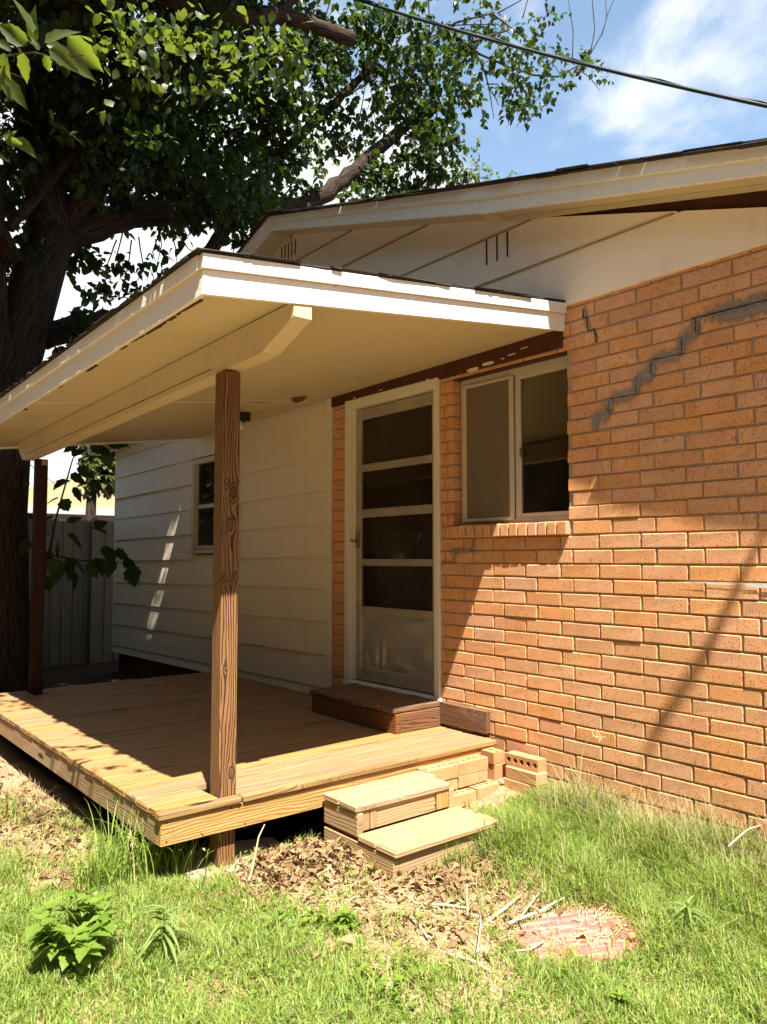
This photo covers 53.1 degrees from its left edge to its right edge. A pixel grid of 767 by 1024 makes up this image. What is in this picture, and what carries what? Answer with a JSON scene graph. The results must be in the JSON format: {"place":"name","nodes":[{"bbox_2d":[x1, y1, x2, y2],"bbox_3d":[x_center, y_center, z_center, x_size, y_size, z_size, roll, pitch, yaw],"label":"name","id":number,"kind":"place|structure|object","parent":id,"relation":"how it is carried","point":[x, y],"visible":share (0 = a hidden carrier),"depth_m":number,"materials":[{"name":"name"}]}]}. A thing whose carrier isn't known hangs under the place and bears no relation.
{"place":"outdoors","nodes":[
{"label":"outdoors","id":0,"kind":"place"},
{"bbox_2d":[28,476,114,521],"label":"neighbour house","id":1,"kind":"structure","parent":0,"point":[105,509],"depth_m":19.51,"materials":[{"name":"beige paint"}]},
{"bbox_2d":[0,661,765,1023],"bbox_3d":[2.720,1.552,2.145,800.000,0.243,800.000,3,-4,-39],"label":"ground","id":2,"kind":"structure","parent":0,"point":[282,829],"depth_m":3.29,"materials":[{"name":"soil"}]},
{"bbox_2d":[0,778,56,832],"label":"grass clump","id":3,"kind":"object","parent":2,"relation":"on","point":[12,802],"visible":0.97,"depth_m":4.03,"materials":[{"name":"green plant"}]},
{"bbox_2d":[19,900,126,974],"bbox_3d":[-1.043,1.463,2.608,0.369,0.230,0.290,3,-4,-39],"label":"broadleaf weed","id":4,"kind":"object","parent":2,"relation":"on","point":[69,947],"visible":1,"depth_m":2.57,"materials":[{"name":"green plant"}]},
{"bbox_2d":[28,517,118,666],"bbox_3d":[-7.484,0.911,7.529,11.000,2.020,0.200,3,-4,-39],"label":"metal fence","id":5,"kind":"object","parent":2,"relation":"on","point":[78,625],"visible":0.3,"depth_m":10.30,"materials":[{"name":"paint"}]},
{"bbox_2d":[18,444,141,591],"bbox_3d":[-2.857,0.253,7.238,1.125,1.984,0.556,3,-4,-39],"label":"sapling","id":6,"kind":"object","parent":2,"relation":"on","point":[57,567],"visible":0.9,"depth_m":7.20,"materials":[{"name":"green plant"}]},
{"bbox_2d":[51,886,115,925],"bbox_3d":[-1.122,1.498,2.904,0.260,0.157,0.158,-1,-3,12],"label":"broadleaf weed","id":7,"kind":"object","parent":2,"relation":"on","point":[83,907],"visible":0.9,"depth_m":2.88,"materials":[{"name":"green plant"}]},
{"bbox_2d":[38,819,149,903],"bbox_3d":[-1.228,1.497,3.327,0.427,0.262,0.677,-1,-3,12],"label":"grass clump","id":8,"kind":"object","parent":2,"relation":"on","point":[100,873],"visible":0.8,"depth_m":3.30,"materials":[{"name":"green plant"}]},
{"bbox_2d":[76,445,115,520],"bbox_3d":[-5.894,-0.552,15.969,1.019,2.277,0.884,0,-3,-6],"label":"pine tree","id":9,"kind":"object","parent":2,"relation":"on","point":[95,467],"visible":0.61,"depth_m":15.75,"materials":[{"name":"green plant"}]},
{"bbox_2d":[19,788,242,901],"bbox_3d":[-1.192,1.447,3.458,0.872,0.406,0.992,3,-4,-39],"label":"grass clump","id":10,"kind":"object","parent":2,"relation":"on","point":[142,850],"visible":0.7,"depth_m":3.40,"materials":[{"name":"green plant"}]},
{"bbox_2d":[126,819,136,884],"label":"dry stalk","id":11,"kind":"object","parent":2,"relation":"on","point":[132,849],"visible":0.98,"depth_m":3.30,"materials":[{"name":"plant"}]},
{"bbox_2d":[129,900,202,970],"bbox_3d":[-0.788,1.505,2.720,0.304,0.217,0.261,-1,-4,12],"label":"lance leaved weed","id":12,"kind":"object","parent":2,"relation":"on","point":[163,929],"visible":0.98,"depth_m":2.71,"materials":[{"name":"green plant"}]},
{"bbox_2d":[126,832,213,883],"bbox_3d":[-0.871,1.522,3.466,0.451,0.256,0.520,3,-4,-39],"label":"grass clump","id":13,"kind":"object","parent":2,"relation":"on","point":[178,862],"visible":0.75,"depth_m":3.45,"materials":[{"name":"green plant"}]},
{"bbox_2d":[174,837,279,881],"bbox_3d":[-0.715,1.661,3.630,0.540,0.076,0.380,3,-4,-39],"label":"concrete pad","id":14,"kind":"object","parent":2,"relation":"on","point":[247,844],"visible":0.25,"depth_m":3.63,"materials":[{"name":"beige concrete"}]},
{"bbox_2d":[209,370,239,867],"bbox_3d":[-0.745,0.494,3.611,0.089,2.325,0.089,3,-4,-39],"label":"porch post","id":15,"kind":"object","parent":14,"relation":"on","point":[225,606],"visible":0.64,"depth_m":3.58,"materials":[{"name":"brown wood"}]},
{"bbox_2d":[0,672,496,846],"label":"wooden deck","id":16,"kind":"structure","parent":2,"relation":"on","point":[144,744],"depth_m":4.43,"materials":[{"name":"brown wood"}]},
{"bbox_2d":[28,459,47,695],"bbox_3d":[-2.843,0.705,6.311,0.089,2.286,0.092,3,-4,-39],"label":"porch post","id":17,"kind":"object","parent":16,"relation":"on","point":[37,593],"visible":0.79,"depth_m":6.29,"materials":[{"name":"brown wood"}]},
{"bbox_2d":[309,684,441,733],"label":"step","id":18,"kind":"structure","parent":16,"relation":"on","point":[387,711],"depth_m":4.99,"materials":[{"name":"brown wood"}]},
{"bbox_2d":[247,824,264,882],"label":"dry stalk","id":19,"kind":"object","parent":2,"relation":"on","point":[251,872],"visible":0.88,"depth_m":3.36,"materials":[{"name":"plant"}]},
{"bbox_2d":[225,886,344,938],"bbox_3d":[-0.307,1.551,2.970,0.504,0.066,0.441,3,-4,-39],"label":"clover patch","id":20,"kind":"object","parent":2,"relation":"on","point":[304,919],"visible":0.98,"depth_m":2.95,"materials":[{"name":"green plant"}]},
{"bbox_2d":[0,0,613,692],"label":"mulberry tree","id":21,"kind":"object","parent":2,"relation":"on","point":[86,136],"visible":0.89,"depth_m":7.81,"materials":[{"name":"green plant"}]},
{"bbox_2d":[502,15,506,30],"bbox_3d":[2.060,-8.340,13.098,0.086,0.288,0.085,3,-4,-39],"label":"dove","id":22,"kind":"object","parent":21,"relation":"on","point":[504,18],"visible":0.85,"depth_m":13.08,"materials":[{"name":"white"}]},
{"bbox_2d":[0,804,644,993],"bbox_3d":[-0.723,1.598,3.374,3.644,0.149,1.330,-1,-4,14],"label":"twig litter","id":23,"kind":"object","parent":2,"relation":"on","point":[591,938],"visible":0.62,"depth_m":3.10,"materials":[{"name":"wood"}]},
{"bbox_2d":[0,761,656,1022],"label":"leaf litter","id":24,"kind":"object","parent":2,"relation":"on","point":[294,854],"visible":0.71,"depth_m":3.39,"materials":[{"name":"brown plant"}]},
{"bbox_2d":[326,903,365,933],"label":"lance leaved weed","id":25,"kind":"object","parent":2,"relation":"on","point":[345,912],"visible":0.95,"depth_m":2.94,"materials":[{"name":"green plant"}]},
{"bbox_2d":[308,949,389,1011],"bbox_3d":[-0.120,1.516,2.441,0.224,0.119,0.289,-2,-4,26],"label":"grass clump","id":26,"kind":"object","parent":2,"relation":"on","point":[362,984],"visible":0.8,"depth_m":2.49,"materials":[{"name":"green plant"}]},
{"bbox_2d":[0,775,766,1023],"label":"grass","id":27,"kind":"structure","parent":2,"relation":"on","point":[715,988],"depth_m":2.74,"materials":[{"name":"green plant"}]},
{"bbox_2d":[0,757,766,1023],"bbox_3d":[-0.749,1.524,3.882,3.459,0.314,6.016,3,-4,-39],"label":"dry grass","id":28,"kind":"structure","parent":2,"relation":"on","point":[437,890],"depth_m":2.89,"materials":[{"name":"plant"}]},
{"bbox_2d":[336,941,438,1005],"bbox_3d":[0.017,1.517,2.525,0.350,0.071,0.312,3,-4,-39],"label":"clover patch","id":29,"kind":"object","parent":2,"relation":"on","point":[397,978],"visible":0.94,"depth_m":2.50,"materials":[{"name":"green plant"}]},
{"bbox_2d":[324,770,498,880],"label":"wooden steps","id":30,"kind":"structure","parent":2,"relation":"on","point":[433,827],"depth_m":3.69,"materials":[{"name":"brown wood"}]},
{"bbox_2d":[408,914,428,938],"bbox_3d":[0.132,1.579,2.928,0.012,0.023,0.172,1,-4,-22],"label":"dry stick","id":31,"kind":"object","parent":2,"relation":"on","point":[411,918],"visible":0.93,"depth_m":2.91,"materials":[{"name":"grey wood"}]},
{"bbox_2d":[88,138,766,841],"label":"brick house","id":32,"kind":"structure","parent":2,"relation":"on","point":[550,548],"depth_m":4.47,"materials":[{"name":"brick"}]},
{"bbox_2d":[188,455,239,553],"bbox_3d":[-1.675,-0.077,7.636,0.080,0.975,1.020,3,-4,-39],"label":"window","id":33,"kind":"structure","parent":32,"relation":"in","point":[202,489],"depth_m":7.87,"materials":[{"name":"paint"}]},
{"bbox_2d":[0,247,566,460],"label":"porch roof","id":34,"kind":"structure","parent":32,"relation":"attached to","point":[151,360],"depth_m":4.01,"materials":[{"name":"paint"}]},
{"bbox_2d":[240,412,250,429],"bbox_3d":[-1.181,-0.748,6.332,0.124,0.145,0.120,3,-4,-39],"label":"porch light","id":35,"kind":"object","parent":34,"relation":"attached to","point":[245,416],"visible":0.54,"depth_m":6.31,"materials":[{"name":"black metal"}]},
{"bbox_2d":[291,396,305,402],"bbox_3d":[-0.649,-0.858,5.874,0.125,0.056,0.121,3,-4,-39],"label":"ceiling cover","id":36,"kind":"object","parent":34,"relation":"attached to","point":[298,399],"visible":1,"depth_m":5.83,"materials":[{"name":"brown wood"}]},
{"bbox_2d":[350,392,433,693],"bbox_3d":[0.067,0.216,5.485,0.087,2.040,0.917,3,-4,-39],"label":"storm door","id":37,"kind":"structure","parent":32,"relation":"in","point":[394,541],"depth_m":5.50,"materials":[{"name":"metal"}]},
{"bbox_2d":[440,701,489,733],"bbox_3d":[0.509,1.290,4.827,0.036,0.136,0.410,3,-4,-39],"label":"ledger board","id":38,"kind":"object","parent":32,"relation":"attached to","point":[466,717],"visible":1,"depth_m":4.80,"materials":[{"name":"red wood"}]},
{"bbox_2d":[461,356,569,524],"bbox_3d":[0.817,-0.406,4.732,0.083,0.962,0.906,3,-4,-39],"label":"window","id":39,"kind":"structure","parent":32,"relation":"in","point":[492,405],"depth_m":4.81,"materials":[{"name":"paint"}]},
{"bbox_2d":[414,901,470,909],"bbox_3d":[0.240,1.609,3.144,0.232,0.025,0.018,0,-3,4],"label":"dry stick","id":40,"kind":"object","parent":2,"relation":"on","point":[441,904],"visible":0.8,"depth_m":3.14,"materials":[{"name":"beige wood"}]},
{"bbox_2d":[430,832,485,870],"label":"grass clump","id":41,"kind":"object","parent":2,"relation":"on","point":[473,862],"visible":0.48,"depth_m":3.53,"materials":[{"name":"green plant"}]},
{"bbox_2d":[454,787,475,806],"bbox_3d":[0.399,1.582,4.233,0.235,0.066,0.090,3,-5,-41],"label":"loose brick","id":42,"kind":"object","parent":2,"relation":"on","point":[463,795],"visible":0.5,"depth_m":4.23,"materials":[{"name":"ceramic"}]},
{"bbox_2d":[444,777,457,789],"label":"loose brick","id":43,"kind":"object","parent":42,"relation":"on","point":[453,783],"visible":0.22,"depth_m":4.25,"materials":[{"name":"ceramic"}]},
{"bbox_2d":[417,761,458,780],"bbox_3d":[0.301,1.439,4.242,0.235,0.067,0.090,3,-4,-38],"label":"loose brick","id":44,"kind":"object","parent":43,"relation":"on","point":[446,770],"visible":0.66,"depth_m":4.23,"materials":[{"name":"brick"}]},
{"bbox_2d":[457,769,486,787],"bbox_3d":[0.483,1.516,4.390,0.237,0.066,0.092,3,-4,-40],"label":"loose brick","id":45,"kind":"object","parent":42,"relation":"on","point":[471,779],"visible":0.6,"depth_m":4.35,"materials":[{"name":"brick"}]},
{"bbox_2d":[449,754,487,775],"bbox_3d":[0.485,1.447,4.396,0.235,0.067,0.090,3,-4,-40],"label":"loose brick","id":46,"kind":"object","parent":45,"relation":"on","point":[472,763],"visible":0.91,"depth_m":4.37,"materials":[{"name":"brick"}]},
{"bbox_2d":[465,873,468,911],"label":"dry stick","id":47,"kind":"object","parent":2,"relation":"on","point":[466,897],"visible":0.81,"depth_m":3.18,"materials":[{"name":"beige wood"}]},
{"bbox_2d":[445,951,492,972],"bbox_3d":[0.300,1.574,2.689,0.197,0.023,0.016,-3,-4,40],"label":"dry stick","id":48,"kind":"object","parent":2,"relation":"on","point":[447,953],"visible":0.81,"depth_m":2.69,"materials":[{"name":"beige wood"}]},
{"bbox_2d":[476,913,481,952],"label":"dry stick","id":49,"kind":"object","parent":2,"relation":"on","point":[480,924],"visible":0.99,"depth_m":2.85,"materials":[{"name":"grey wood"}]},
{"bbox_2d":[465,912,492,923],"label":"dry stick","id":50,"kind":"object","parent":2,"relation":"on","point":[476,916],"visible":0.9,"depth_m":3.05,"materials":[{"name":"grey wood"}]},
{"bbox_2d":[466,779,500,800],"bbox_3d":[0.585,1.586,4.392,0.235,0.066,0.090,3,-4,-40],"label":"loose brick","id":51,"kind":"object","parent":2,"relation":"on","point":[488,787],"visible":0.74,"depth_m":4.34,"materials":[{"name":"ceramic"}]},
{"bbox_2d":[487,762,505,780],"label":"loose brick","id":52,"kind":"object","parent":2,"relation":"on","point":[495,772],"visible":0.26,"depth_m":4.46,"materials":[{"name":"brick"}]},
{"bbox_2d":[481,747,504,764],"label":"loose brick","id":53,"kind":"object","parent":52,"relation":"on","point":[495,755],"visible":0.51,"depth_m":4.48,"materials":[{"name":"brick"}]},
{"bbox_2d":[498,778,504,787],"bbox_3d":[0.688,1.596,4.414,0.077,0.130,0.090,3,-4,-39],"label":"mortar rubble","id":54,"kind":"object","parent":2,"relation":"on","point":[501,781],"visible":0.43,"depth_m":4.40,"materials":[{"name":"concrete"}]},
{"bbox_2d":[485,894,521,922],"bbox_3d":[0.491,1.607,3.112,0.020,0.023,0.276,-3,-4,39],"label":"dry stick","id":55,"kind":"object","parent":2,"relation":"on","point":[502,910],"visible":0.88,"depth_m":3.09,"materials":[{"name":"beige wood"}]},
{"bbox_2d":[503,777,542,795],"bbox_3d":[0.795,1.558,4.359,0.092,0.068,0.238,3,-4,-40],"label":"loose brick","id":56,"kind":"object","parent":2,"relation":"on","point":[508,782],"visible":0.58,"depth_m":4.34,"materials":[{"name":"ceramic"}]},
{"bbox_2d":[506,765,546,785],"bbox_3d":[0.809,1.490,4.355,0.092,0.068,0.237,3,-4,-38],"label":"loose brick","id":57,"kind":"object","parent":56,"relation":"on","point":[512,774],"visible":0.78,"depth_m":4.30,"materials":[{"name":"brick"}]},
{"bbox_2d":[505,751,546,772],"bbox_3d":[0.811,1.422,4.379,0.075,0.066,0.235,3,-5,-41],"label":"loose brick","id":58,"kind":"object","parent":57,"relation":"on","point":[523,760],"visible":0.99,"depth_m":4.34,"materials":[{"name":"brick"}]},
{"bbox_2d":[500,793,556,823],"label":"grass clump","id":59,"kind":"object","parent":2,"relation":"on","point":[525,806],"visible":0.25,"depth_m":3.96,"materials":[{"name":"green plant"}]},
{"bbox_2d":[512,940,544,952],"bbox_3d":[0.527,1.559,2.749,0.152,0.011,0.029,2,-4,-30],"label":"dry stick","id":60,"kind":"object","parent":2,"relation":"on","point":[529,949],"visible":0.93,"depth_m":2.73,"materials":[{"name":"grey wood"}]},
{"bbox_2d":[514,881,549,927],"bbox_3d":[0.625,1.596,3.160,0.012,0.021,0.500,-2,-4,30],"label":"dry stick","id":61,"kind":"object","parent":2,"relation":"on","point":[525,910],"visible":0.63,"depth_m":3.08,"materials":[{"name":"beige wood"}]},
{"bbox_2d":[507,897,564,924],"bbox_3d":[0.609,1.576,3.034,0.355,0.023,0.015,3,-4,-40],"label":"dry stick","id":62,"kind":"object","parent":2,"relation":"on","point":[515,920],"visible":1,"depth_m":3.00,"materials":[{"name":"beige wood"}]},
{"bbox_2d":[514,906,650,969],"bbox_3d":[0.757,1.601,2.886,0.578,0.042,0.394,3,-4,-39],"label":"stepping stone","id":63,"kind":"object","parent":2,"relation":"on","point":[565,924],"visible":0.38,"depth_m":2.89,"materials":[{"name":"stone"}]},
{"bbox_2d":[557,892,639,938],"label":"straw scraps","id":64,"kind":"object","parent":63,"relation":"on","point":[607,917],"visible":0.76,"depth_m":2.98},
{"bbox_2d":[627,932,636,940],"bbox_3d":[0.913,1.558,2.820,0.038,0.032,0.031,3,-4,-39],"label":"stone","id":65,"kind":"object","parent":63,"relation":"on","point":[633,937],"visible":0.86,"depth_m":2.81,"materials":[{"name":"stone"}]},
{"bbox_2d":[579,730,606,790],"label":"dry stalk","id":66,"kind":"object","parent":2,"relation":"on","point":[599,737],"visible":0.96,"depth_m":4.02,"materials":[{"name":"plant"}]},
{"bbox_2d":[562,797,654,832],"bbox_3d":[1.055,1.485,3.730,0.533,0.188,0.351,3,-4,-39],"label":"grass clump","id":67,"kind":"object","parent":2,"relation":"on","point":[600,816],"visible":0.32,"depth_m":3.72,"materials":[{"name":"green plant"}]},
{"bbox_2d":[607,984,633,1009],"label":"lance leaved weed","id":68,"kind":"object","parent":2,"relation":"on","point":[620,993],"visible":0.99,"depth_m":2.40,"materials":[{"name":"green plant"}]},
{"bbox_2d":[496,755,766,906],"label":"tall dry grass","id":69,"kind":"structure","parent":2,"relation":"on","point":[685,821],"depth_m":3.57,"materials":[{"name":"green plant"}]},
{"bbox_2d":[727,825,760,847],"bbox_3d":[1.615,1.411,3.376,0.380,0.046,0.011,3,-4,-37],"label":"dry stick","id":70,"kind":"object","parent":69,"relation":"on","point":[735,839],"visible":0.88,"depth_m":3.33,"materials":[{"name":"beige wood"}]},
{"bbox_2d":[654,895,716,933],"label":"lance leaved weed","id":71,"kind":"object","parent":2,"relation":"on","point":[688,905],"visible":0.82,"depth_m":2.84,"materials":[{"name":"green plant"}]},
{"bbox_2d":[706,808,766,864],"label":"grass clump","id":72,"kind":"object","parent":2,"relation":"on","point":[750,844],"visible":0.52,"depth_m":3.36,"materials":[{"name":"green plant"}]},
{"bbox_2d":[0,0,766,487],"label":"sky","id":73,"kind":"structure","parent":0,"point":[717,46],"materials":[{"name":"blue"}]},
{"bbox_2d":[355,0,766,107],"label":"power cable","id":74,"kind":"object","parent":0,"point":[748,101],"visible":1,"depth_m":6.16,"materials":[{"name":"black rubber"}]}
]}

